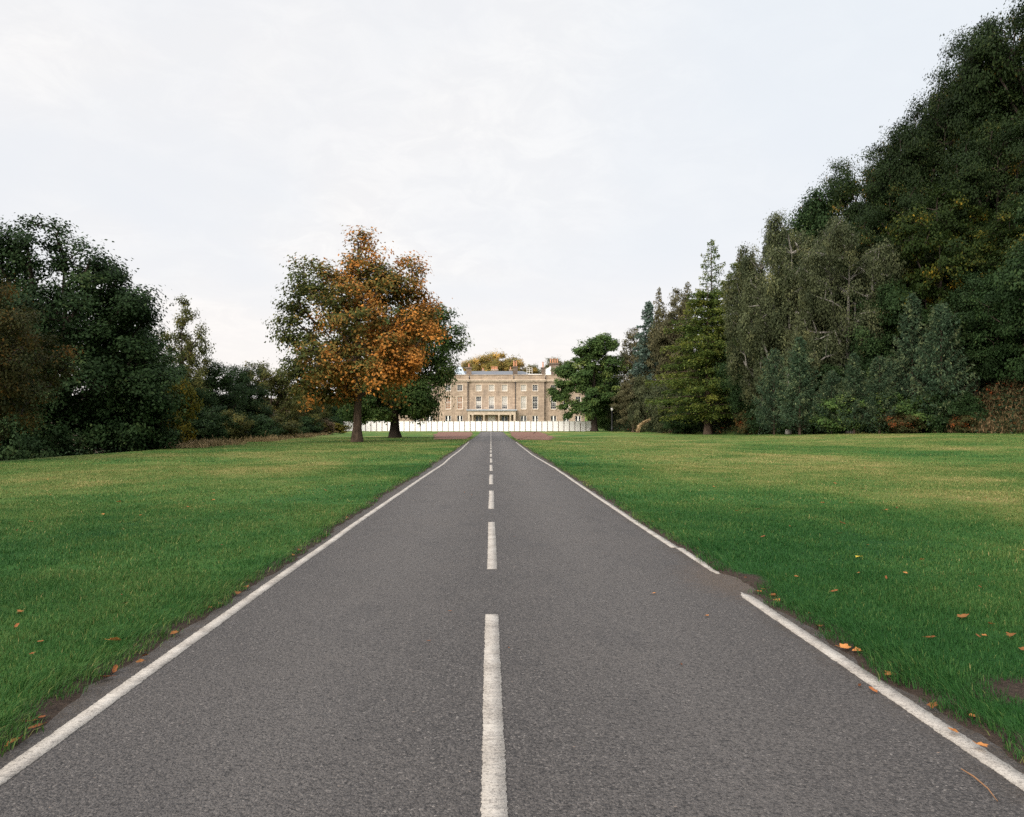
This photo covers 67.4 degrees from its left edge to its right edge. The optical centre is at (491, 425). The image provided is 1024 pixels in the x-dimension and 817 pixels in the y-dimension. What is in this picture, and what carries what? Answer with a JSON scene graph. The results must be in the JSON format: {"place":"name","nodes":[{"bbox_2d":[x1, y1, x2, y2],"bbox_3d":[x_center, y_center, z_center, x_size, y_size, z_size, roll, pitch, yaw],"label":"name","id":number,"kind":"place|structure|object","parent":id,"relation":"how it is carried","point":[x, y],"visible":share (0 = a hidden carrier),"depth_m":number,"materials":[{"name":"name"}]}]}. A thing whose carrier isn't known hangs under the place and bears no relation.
{"place":"outdoors","nodes":[
{"label":"outdoors","id":0,"kind":"place"},
{"bbox_2d":[433,432,471,438],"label":"gravel path","id":1,"kind":"structure","parent":0,"point":[454,435],"depth_m":116.85,"materials":[{"name":"gravel"}]},
{"bbox_2d":[0,0,1022,397],"label":"sky","id":2,"kind":"structure","parent":0,"point":[558,165],"materials":[{"name":"white"}]},
{"bbox_2d":[0,431,1023,816],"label":"road","id":3,"kind":"structure","parent":0,"point":[366,663],"depth_m":4.33,"materials":[{"name":"asphalt"}]},
{"bbox_2d":[961,768,997,801],"bbox_3d":[2.095,1.532,3.288,0.019,0.012,0.299,0,0,6],"label":"twig","id":4,"kind":"object","parent":3,"relation":"on","point":[978,780],"visible":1,"depth_m":3.29,"materials":[{"name":"wood"}]},
{"bbox_2d":[0,310,1023,765],"bbox_3d":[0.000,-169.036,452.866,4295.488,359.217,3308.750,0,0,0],"label":"ground","id":5,"kind":"structure","parent":0,"point":[54,706],"depth_m":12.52,"materials":[{"name":"plant"}]},
{"bbox_2d":[0,407,75,460],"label":"bush","id":6,"kind":"object","parent":5,"relation":"on","point":[22,443],"visible":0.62,"depth_m":43.21,"materials":[{"name":"green plant"}]},
{"bbox_2d":[0,265,83,444],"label":"oak tree","id":7,"kind":"object","parent":5,"relation":"on","point":[15,386],"visible":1,"depth_m":33.27,"materials":[{"name":"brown plant"}]},
{"bbox_2d":[0,212,192,455],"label":"oak tree","id":8,"kind":"object","parent":5,"relation":"on","point":[99,331],"visible":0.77,"depth_m":48.74,"materials":[{"name":"green plant"}]},
{"bbox_2d":[66,389,166,453],"bbox_3d":[-24.989,-0.092,50.860,6.800,5.251,7.408,0,0,-10],"label":"bush","id":9,"kind":"object","parent":5,"relation":"on","point":[107,413],"visible":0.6,"depth_m":48.91,"materials":[{"name":"green plant"}]},
{"bbox_2d":[79,321,172,398],"bbox_3d":[-27.356,-3.303,56.837,7.172,12.941,8.057,0,0,-27],"label":"broadleaf tree","id":10,"kind":"object","parent":5,"relation":"on","point":[163,345],"visible":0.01,"depth_m":57.80,"materials":[{"name":"green plant"}]},
{"bbox_2d":[3,431,304,460],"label":"undergrowth","id":11,"kind":"object","parent":5,"relation":"on","point":[112,450],"depth_m":42.74,"materials":[{"name":"plant"}]},
{"bbox_2d":[155,374,203,443],"bbox_3d":[-22.983,-1.046,56.006,3.528,5.350,4.021,0,0,-34],"label":"yellow bush","id":12,"kind":"object","parent":5,"relation":"on","point":[191,410],"visible":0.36,"depth_m":55.85,"materials":[{"name":"green plant"}]},
{"bbox_2d":[157,348,212,441],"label":"broadleaf tree","id":13,"kind":"object","parent":5,"relation":"on","point":[171,359],"visible":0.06,"depth_m":75.86,"materials":[{"name":"green plant"}]},
{"bbox_2d":[157,293,215,409],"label":"slender tree","id":14,"kind":"object","parent":5,"relation":"on","point":[188,355],"visible":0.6,"depth_m":79.99,"materials":[{"name":"green plant"}]},
{"bbox_2d":[185,405,239,440],"bbox_3d":[-24.165,-0.020,65.106,5.547,3.686,6.042,0,0,-3],"label":"bush","id":15,"kind":"object","parent":5,"relation":"on","point":[206,424],"visible":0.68,"depth_m":64.22,"materials":[{"name":"green plant"}]},
{"bbox_2d":[184,356,255,442],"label":"broadleaf tree","id":16,"kind":"object","parent":5,"relation":"on","point":[225,382],"visible":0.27,"depth_m":83.75,"materials":[{"name":"green plant"}]},
{"bbox_2d":[213,409,256,439],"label":"olive bush","id":17,"kind":"object","parent":5,"relation":"on","point":[241,432],"visible":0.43,"depth_m":73.55,"materials":[{"name":"green plant"}]},
{"bbox_2d":[153,431,338,448],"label":"rough grass","id":18,"kind":"structure","parent":5,"relation":"on","point":[202,443],"depth_m":61.93,"materials":[{"name":"plant"}]},
{"bbox_2d":[217,364,278,431],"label":"broadleaf tree","id":19,"kind":"object","parent":5,"relation":"on","point":[252,405],"visible":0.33,"depth_m":91.93,"materials":[{"name":"green plant"}]},
{"bbox_2d":[236,413,287,438],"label":"bush","id":20,"kind":"object","parent":5,"relation":"on","point":[263,423],"visible":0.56,"depth_m":85.09,"materials":[{"name":"green plant"}]},
{"bbox_2d":[235,359,307,424],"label":"half bare tree","id":21,"kind":"object","parent":5,"relation":"on","point":[276,389],"visible":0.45,"depth_m":106.59,"materials":[{"name":"green plant"}]},
{"bbox_2d":[271,416,304,436],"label":"olive bush","id":22,"kind":"object","parent":5,"relation":"on","point":[291,428],"visible":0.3,"depth_m":97.78,"materials":[{"name":"green plant"}]},
{"bbox_2d":[273,384,333,427],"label":"half bare tree","id":23,"kind":"object","parent":5,"relation":"on","point":[318,416],"visible":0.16,"depth_m":125.64,"materials":[{"name":"green plant"}]},
{"bbox_2d":[284,415,324,433],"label":"bush","id":24,"kind":"object","parent":5,"relation":"on","point":[307,427],"visible":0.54,"depth_m":120.70,"materials":[{"name":"green plant"}]},
{"bbox_2d":[289,399,346,425],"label":"broadleaf tree","id":25,"kind":"object","parent":5,"relation":"on","point":[334,418],"visible":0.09,"depth_m":168.80,"materials":[{"name":"green plant"}]},
{"bbox_2d":[313,418,335,433],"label":"bush","id":26,"kind":"object","parent":5,"relation":"on","point":[329,428],"visible":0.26,"depth_m":127.31,"materials":[{"name":"green plant"}]},
{"bbox_2d":[329,422,350,433],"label":"yellow bush","id":27,"kind":"object","parent":5,"relation":"on","point":[339,427],"visible":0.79,"depth_m":135.47,"materials":[{"name":"green plant"}]},
{"bbox_2d":[261,225,452,441],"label":"chestnut tree","id":28,"kind":"object","parent":5,"relation":"on","point":[366,303],"visible":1,"depth_m":71.14,"materials":[{"name":"orange plant"}]},
{"bbox_2d":[335,303,474,437],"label":"lime tree","id":29,"kind":"object","parent":5,"relation":"on","point":[421,402],"visible":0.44,"depth_m":95.30,"materials":[{"name":"green plant"}]},
{"bbox_2d":[343,421,590,430],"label":"hoarding","id":30,"kind":"object","parent":5,"relation":"on","point":[500,426],"visible":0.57,"depth_m":178.94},
{"bbox_2d":[459,354,496,370],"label":"golden tree","id":31,"kind":"object","parent":5,"relation":"on","point":[474,364],"visible":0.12,"depth_m":264.98,"materials":[{"name":"yellow plant"}]},
{"bbox_2d":[398,359,584,420],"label":"mansion","id":32,"kind":"structure","parent":5,"relation":"on","point":[495,394],"depth_m":205.35,"materials":[{"name":"stone"}]},
{"bbox_2d":[445,396,450,409],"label":"window","id":33,"kind":"structure","parent":32,"relation":"in","point":[448,403],"depth_m":205.14,"materials":[{"name":"glass"}]},
{"bbox_2d":[457,396,462,409],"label":"window","id":34,"kind":"structure","parent":32,"relation":"in","point":[459,398],"depth_m":205.14,"materials":[{"name":"glass"}]},
{"bbox_2d":[475,396,481,408],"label":"window","id":35,"kind":"structure","parent":32,"relation":"in","point":[478,399],"depth_m":205.59,"materials":[{"name":"glass"}]},
{"bbox_2d":[475,384,481,391],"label":"window","id":36,"kind":"structure","parent":32,"relation":"in","point":[478,387],"depth_m":205.59,"materials":[{"name":"glass"}]},
{"bbox_2d":[488,396,494,408],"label":"window","id":37,"kind":"structure","parent":32,"relation":"in","point":[491,399],"depth_m":205.64,"materials":[{"name":"glass"}]},
{"bbox_2d":[488,384,494,391],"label":"window","id":38,"kind":"structure","parent":32,"relation":"in","point":[491,387],"depth_m":205.64,"materials":[{"name":"glass"}]},
{"bbox_2d":[501,396,507,408],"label":"window","id":39,"kind":"structure","parent":32,"relation":"in","point":[504,399],"depth_m":205.64,"materials":[{"name":"glass"}]},
{"bbox_2d":[501,384,507,391],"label":"window","id":40,"kind":"structure","parent":32,"relation":"in","point":[504,387],"depth_m":205.64,"materials":[{"name":"glass"}]},
{"bbox_2d":[520,396,526,409],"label":"window","id":41,"kind":"structure","parent":32,"relation":"in","point":[523,399],"depth_m":205.24,"materials":[{"name":"glass"}]},
{"bbox_2d":[520,384,526,391],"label":"window","id":42,"kind":"structure","parent":32,"relation":"in","point":[523,387],"depth_m":205.24,"materials":[{"name":"glass"}]},
{"bbox_2d":[532,396,537,409],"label":"window","id":43,"kind":"structure","parent":32,"relation":"in","point":[534,398],"depth_m":205.14,"materials":[{"name":"glass"}]},
{"bbox_2d":[550,396,556,409],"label":"window","id":44,"kind":"structure","parent":32,"relation":"in","point":[553,404],"depth_m":206.04,"materials":[{"name":"glass"}]},
{"bbox_2d":[477,351,527,372],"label":"golden tree","id":45,"kind":"object","parent":5,"relation":"on","point":[502,364],"visible":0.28,"depth_m":268.18,"materials":[{"name":"yellow plant"}]},
{"bbox_2d":[507,363,537,373],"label":"golden tree","id":46,"kind":"object","parent":5,"relation":"on","point":[526,369],"visible":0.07,"depth_m":273.84,"materials":[{"name":"yellow plant"}]},
{"bbox_2d":[545,357,578,370],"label":"half bare tree","id":47,"kind":"object","parent":5,"relation":"on","point":[560,364],"visible":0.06,"depth_m":284.43,"materials":[{"name":"brown plant"}]},
{"bbox_2d":[545,332,631,431],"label":"sycamore tree","id":48,"kind":"object","parent":5,"relation":"on","point":[584,376],"visible":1,"depth_m":170.30,"materials":[{"name":"green plant"}]},
{"bbox_2d":[596,404,612,430],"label":"green bush","id":49,"kind":"object","parent":5,"relation":"on","point":[602,422],"visible":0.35,"depth_m":183.84,"materials":[{"name":"green plant"}]},
{"bbox_2d":[605,388,625,425],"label":"willow bush","id":50,"kind":"object","parent":5,"relation":"on","point":[613,416],"visible":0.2,"depth_m":175.55,"materials":[{"name":"green plant"}]},
{"bbox_2d":[615,341,627,388],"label":"thin conifer","id":51,"kind":"object","parent":5,"relation":"on","point":[623,349],"visible":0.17,"depth_m":181.84,"materials":[{"name":"green plant"}]},
{"bbox_2d":[607,373,648,431],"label":"brown tree","id":52,"kind":"object","parent":5,"relation":"on","point":[624,398],"visible":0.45,"depth_m":157.02,"materials":[{"name":"green plant"}]},
{"bbox_2d":[617,327,647,385],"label":"brown tree","id":53,"kind":"object","parent":5,"relation":"on","point":[629,359],"visible":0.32,"depth_m":175.31,"materials":[{"name":"green plant"}]},
{"bbox_2d":[625,300,658,408],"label":"blue conifer","id":54,"kind":"object","parent":5,"relation":"on","point":[648,319],"visible":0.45,"depth_m":159.37,"materials":[{"name":"green plant"}]},
{"bbox_2d":[626,374,659,431],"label":"willow bush","id":55,"kind":"object","parent":5,"relation":"on","point":[642,390],"visible":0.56,"depth_m":152.81,"materials":[{"name":"green plant"}]},
{"bbox_2d":[635,419,650,432],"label":"dead branch","id":56,"kind":"object","parent":5,"relation":"on","point":[639,425],"visible":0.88,"depth_m":147.93,"materials":[{"name":"wood"}]},
{"bbox_2d":[653,287,663,361],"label":"thin conifer","id":57,"kind":"object","parent":5,"relation":"on","point":[658,296],"visible":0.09,"depth_m":171.83,"materials":[{"name":"green plant"}]},
{"bbox_2d":[639,326,680,395],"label":"brown tree","id":58,"kind":"object","parent":5,"relation":"on","point":[651,346],"visible":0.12,"depth_m":156.99,"materials":[{"name":"green plant"}]},
{"bbox_2d":[643,383,694,432],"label":"willow bush","id":59,"kind":"object","parent":5,"relation":"on","point":[658,394],"visible":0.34,"depth_m":139.81,"materials":[{"name":"green plant"}]},
{"bbox_2d":[648,287,700,406],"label":"brown tree","id":60,"kind":"object","parent":5,"relation":"on","point":[661,338],"visible":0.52,"depth_m":150.95,"materials":[{"name":"green plant"}]},
{"bbox_2d":[659,410,703,433],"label":"bush","id":61,"kind":"object","parent":5,"relation":"on","point":[680,427],"visible":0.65,"depth_m":132.11,"materials":[{"name":"green plant"}]},
{"bbox_2d":[683,282,692,367],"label":"thin conifer","id":62,"kind":"object","parent":5,"relation":"on","point":[688,289],"visible":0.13,"depth_m":164.91,"materials":[{"name":"green plant"}]},
{"bbox_2d":[644,289,745,434],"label":"larch tree","id":63,"kind":"object","parent":5,"relation":"on","point":[703,356],"visible":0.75,"depth_m":124.50,"materials":[{"name":"green plant"}]},
{"bbox_2d":[689,239,725,334],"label":"sparse conifer","id":64,"kind":"object","parent":5,"relation":"on","point":[711,278],"visible":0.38,"depth_m":144.91,"materials":[{"name":"green plant"}]},
{"bbox_2d":[693,262,758,395],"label":"larch tree","id":65,"kind":"object","parent":5,"relation":"on","point":[734,265],"visible":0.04,"depth_m":129.23,"materials":[{"name":"green plant"}]},
{"bbox_2d":[731,409,757,434],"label":"red bush","id":66,"kind":"object","parent":5,"relation":"on","point":[741,425],"visible":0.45,"depth_m":111.43,"materials":[{"name":"green plant"}]},
{"bbox_2d":[714,319,783,434],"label":"broadleaf tree","id":67,"kind":"object","parent":5,"relation":"on","point":[736,401],"visible":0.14,"depth_m":111.79,"materials":[{"name":"green plant"}]},
{"bbox_2d":[720,231,795,434],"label":"birch tree","id":68,"kind":"object","parent":5,"relation":"on","point":[749,263],"visible":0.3,"depth_m":106.03,"materials":[{"name":"green plant"}]},
{"bbox_2d":[742,399,784,434],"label":"bush","id":69,"kind":"object","parent":5,"relation":"on","point":[755,424],"visible":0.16,"depth_m":104.17,"materials":[{"name":"green plant"}]},
{"bbox_2d":[750,347,796,434],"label":"young tree","id":70,"kind":"object","parent":5,"relation":"on","point":[769,397],"visible":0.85,"depth_m":91.63,"materials":[{"name":"green plant"}]},
{"bbox_2d":[734,207,831,433],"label":"birch tree","id":71,"kind":"object","parent":5,"relation":"on","point":[782,277],"visible":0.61,"depth_m":98.11,"materials":[{"name":"green plant"}]},
{"bbox_2d":[772,336,824,434],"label":"young tree","id":72,"kind":"object","parent":5,"relation":"on","point":[799,354],"visible":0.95,"depth_m":85.52,"materials":[{"name":"green plant"}]},
{"bbox_2d":[773,399,829,433],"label":"green bush","id":73,"kind":"object","parent":5,"relation":"on","point":[814,429],"visible":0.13,"depth_m":91.30,"materials":[{"name":"green plant"}]},
{"bbox_2d":[603,350,1023,434],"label":"bramble cover","id":74,"kind":"object","parent":5,"relation":"on","point":[627,427],"visible":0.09,"depth_m":75.03,"materials":[{"name":"plant"}]},
{"bbox_2d":[784,335,852,433],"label":"broadleaf tree","id":75,"kind":"object","parent":5,"relation":"on","point":[826,367],"visible":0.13,"depth_m":90.27,"materials":[{"name":"green plant"}]},
{"bbox_2d":[778,181,860,381],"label":"broadleaf tree","id":76,"kind":"object","parent":5,"relation":"on","point":[805,218],"visible":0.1,"depth_m":110.20,"materials":[{"name":"green plant"}]},
{"bbox_2d":[808,369,847,433],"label":"young tree","id":77,"kind":"object","parent":5,"relation":"on","point":[829,378],"visible":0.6,"depth_m":82.72,"materials":[{"name":"green plant"}]},
{"bbox_2d":[788,155,889,351],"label":"beech tree","id":78,"kind":"object","parent":5,"relation":"on","point":[837,195],"visible":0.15,"depth_m":109.05,"materials":[{"name":"green plant"}]},
{"bbox_2d":[807,392,872,433],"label":"green bush","id":79,"kind":"object","parent":5,"relation":"on","point":[833,407],"visible":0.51,"depth_m":81.26,"materials":[{"name":"green plant"}]},
{"bbox_2d":[787,209,908,432],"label":"birch tree","id":80,"kind":"object","parent":5,"relation":"on","point":[832,284],"visible":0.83,"depth_m":88.90,"materials":[{"name":"green plant"}]},
{"bbox_2d":[832,352,874,433],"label":"young tree","id":81,"kind":"object","parent":5,"relation":"on","point":[855,370],"visible":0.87,"depth_m":79.62,"materials":[{"name":"green plant"}]},
{"bbox_2d":[851,388,903,432],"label":"green bush","id":82,"kind":"object","parent":5,"relation":"on","point":[881,415],"visible":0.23,"depth_m":78.42,"materials":[{"name":"green plant"}]},
{"bbox_2d":[855,354,906,433],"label":"young tree","id":83,"kind":"object","parent":5,"relation":"on","point":[883,387],"visible":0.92,"depth_m":77.51,"materials":[{"name":"green plant"}]},
{"bbox_2d":[840,273,944,396],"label":"broadleaf tree","id":84,"kind":"object","parent":5,"relation":"on","point":[873,346],"visible":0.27,"depth_m":84.61,"materials":[{"name":"green plant"}]},
{"bbox_2d":[837,126,953,301],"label":"beech tree","id":85,"kind":"object","parent":5,"relation":"on","point":[871,175],"visible":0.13,"depth_m":99.40,"materials":[{"name":"green plant"}]},
{"bbox_2d":[845,169,957,310],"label":"beech tree","id":86,"kind":"object","parent":5,"relation":"on","point":[905,203],"visible":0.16,"depth_m":95.15,"materials":[{"name":"green plant"}]},
{"bbox_2d":[877,413,925,433],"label":"red bush","id":87,"kind":"object","parent":5,"relation":"on","point":[901,424],"visible":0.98,"depth_m":75.10,"materials":[{"name":"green plant"}]},
{"bbox_2d":[881,292,945,408],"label":"young tree","id":88,"kind":"object","parent":5,"relation":"on","point":[913,338],"visible":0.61,"depth_m":80.58,"materials":[{"name":"green plant"}]},
{"bbox_2d":[861,105,969,222],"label":"beech tree","id":89,"kind":"object","parent":5,"relation":"on","point":[882,158],"visible":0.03,"depth_m":103.16,"materials":[{"name":"green plant"}]},
{"bbox_2d":[891,387,944,432],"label":"green bush","id":90,"kind":"object","parent":5,"relation":"on","point":[906,409],"visible":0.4,"depth_m":76.11,"materials":[{"name":"green plant"}]},
{"bbox_2d":[873,176,1007,372],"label":"maple tree","id":91,"kind":"object","parent":5,"relation":"on","point":[937,245],"visible":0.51,"depth_m":83.83,"materials":[{"name":"green plant"}]},
{"bbox_2d":[906,300,979,432],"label":"young tree","id":92,"kind":"object","parent":5,"relation":"on","point":[941,311],"visible":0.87,"depth_m":75.44,"materials":[{"name":"green plant"}]},
{"bbox_2d":[877,72,1022,291],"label":"beech tree","id":93,"kind":"object","parent":5,"relation":"on","point":[917,149],"visible":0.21,"depth_m":97.39,"materials":[{"name":"green plant"}]},
{"bbox_2d":[921,389,989,432],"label":"bush","id":94,"kind":"object","parent":5,"relation":"on","point":[970,408],"visible":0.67,"depth_m":74.01,"materials":[{"name":"green plant"}]},
{"bbox_2d":[946,414,982,432],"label":"red bush","id":95,"kind":"object","parent":5,"relation":"on","point":[964,422],"visible":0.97,"depth_m":72.31,"materials":[{"name":"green plant"}]},
{"bbox_2d":[942,329,989,392],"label":"young tree","id":96,"kind":"object","parent":5,"relation":"on","point":[969,382],"visible":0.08,"depth_m":78.14,"materials":[{"name":"green plant"}]},
{"bbox_2d":[910,24,1023,202],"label":"beech tree","id":97,"kind":"object","parent":5,"relation":"on","point":[948,70],"visible":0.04,"depth_m":105.31,"materials":[{"name":"green plant"}]},
{"bbox_2d":[918,268,1021,395],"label":"broadleaf tree","id":98,"kind":"object","parent":5,"relation":"on","point":[988,368],"visible":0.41,"depth_m":76.49,"materials":[{"name":"green plant"}]},
{"bbox_2d":[921,108,1023,291],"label":"beech tree","id":99,"kind":"object","parent":5,"relation":"on","point":[972,173],"visible":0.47,"depth_m":85.57,"materials":[{"name":"green plant"}]},
{"bbox_2d":[933,365,1023,433],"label":"bracken","id":100,"kind":"object","parent":5,"relation":"on","point":[992,424],"visible":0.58,"depth_m":71.90,"materials":[{"name":"plant"}]},
{"bbox_2d":[939,0,1023,207],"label":"beech tree","id":101,"kind":"object","parent":5,"relation":"on","point":[978,81],"visible":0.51,"depth_m":92.54,"materials":[{"name":"green plant"}]},
{"bbox_2d":[942,197,1023,311],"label":"maple tree","id":102,"kind":"object","parent":5,"relation":"on","point":[993,248],"visible":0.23,"depth_m":79.46,"materials":[{"name":"green plant"}]},
{"bbox_2d":[943,1,1023,228],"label":"beech tree","id":103,"kind":"object","parent":5,"relation":"on","point":[1011,17],"visible":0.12,"depth_m":96.34,"materials":[{"name":"green plant"}]},
{"bbox_2d":[962,234,1023,382],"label":"broadleaf tree","id":104,"kind":"object","parent":5,"relation":"on","point":[1013,332],"visible":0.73,"depth_m":72.52,"materials":[{"name":"green plant"}]},
{"bbox_2d":[985,191,1023,356],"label":"broadleaf tree","id":105,"kind":"object","parent":5,"relation":"on","point":[1017,274],"visible":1,"depth_m":67.52,"materials":[{"name":"green plant"}]},
{"bbox_2d":[509,432,555,439],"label":"gravel path","id":106,"kind":"structure","parent":0,"point":[529,435],"depth_m":117.12,"materials":[{"name":"gravel"}]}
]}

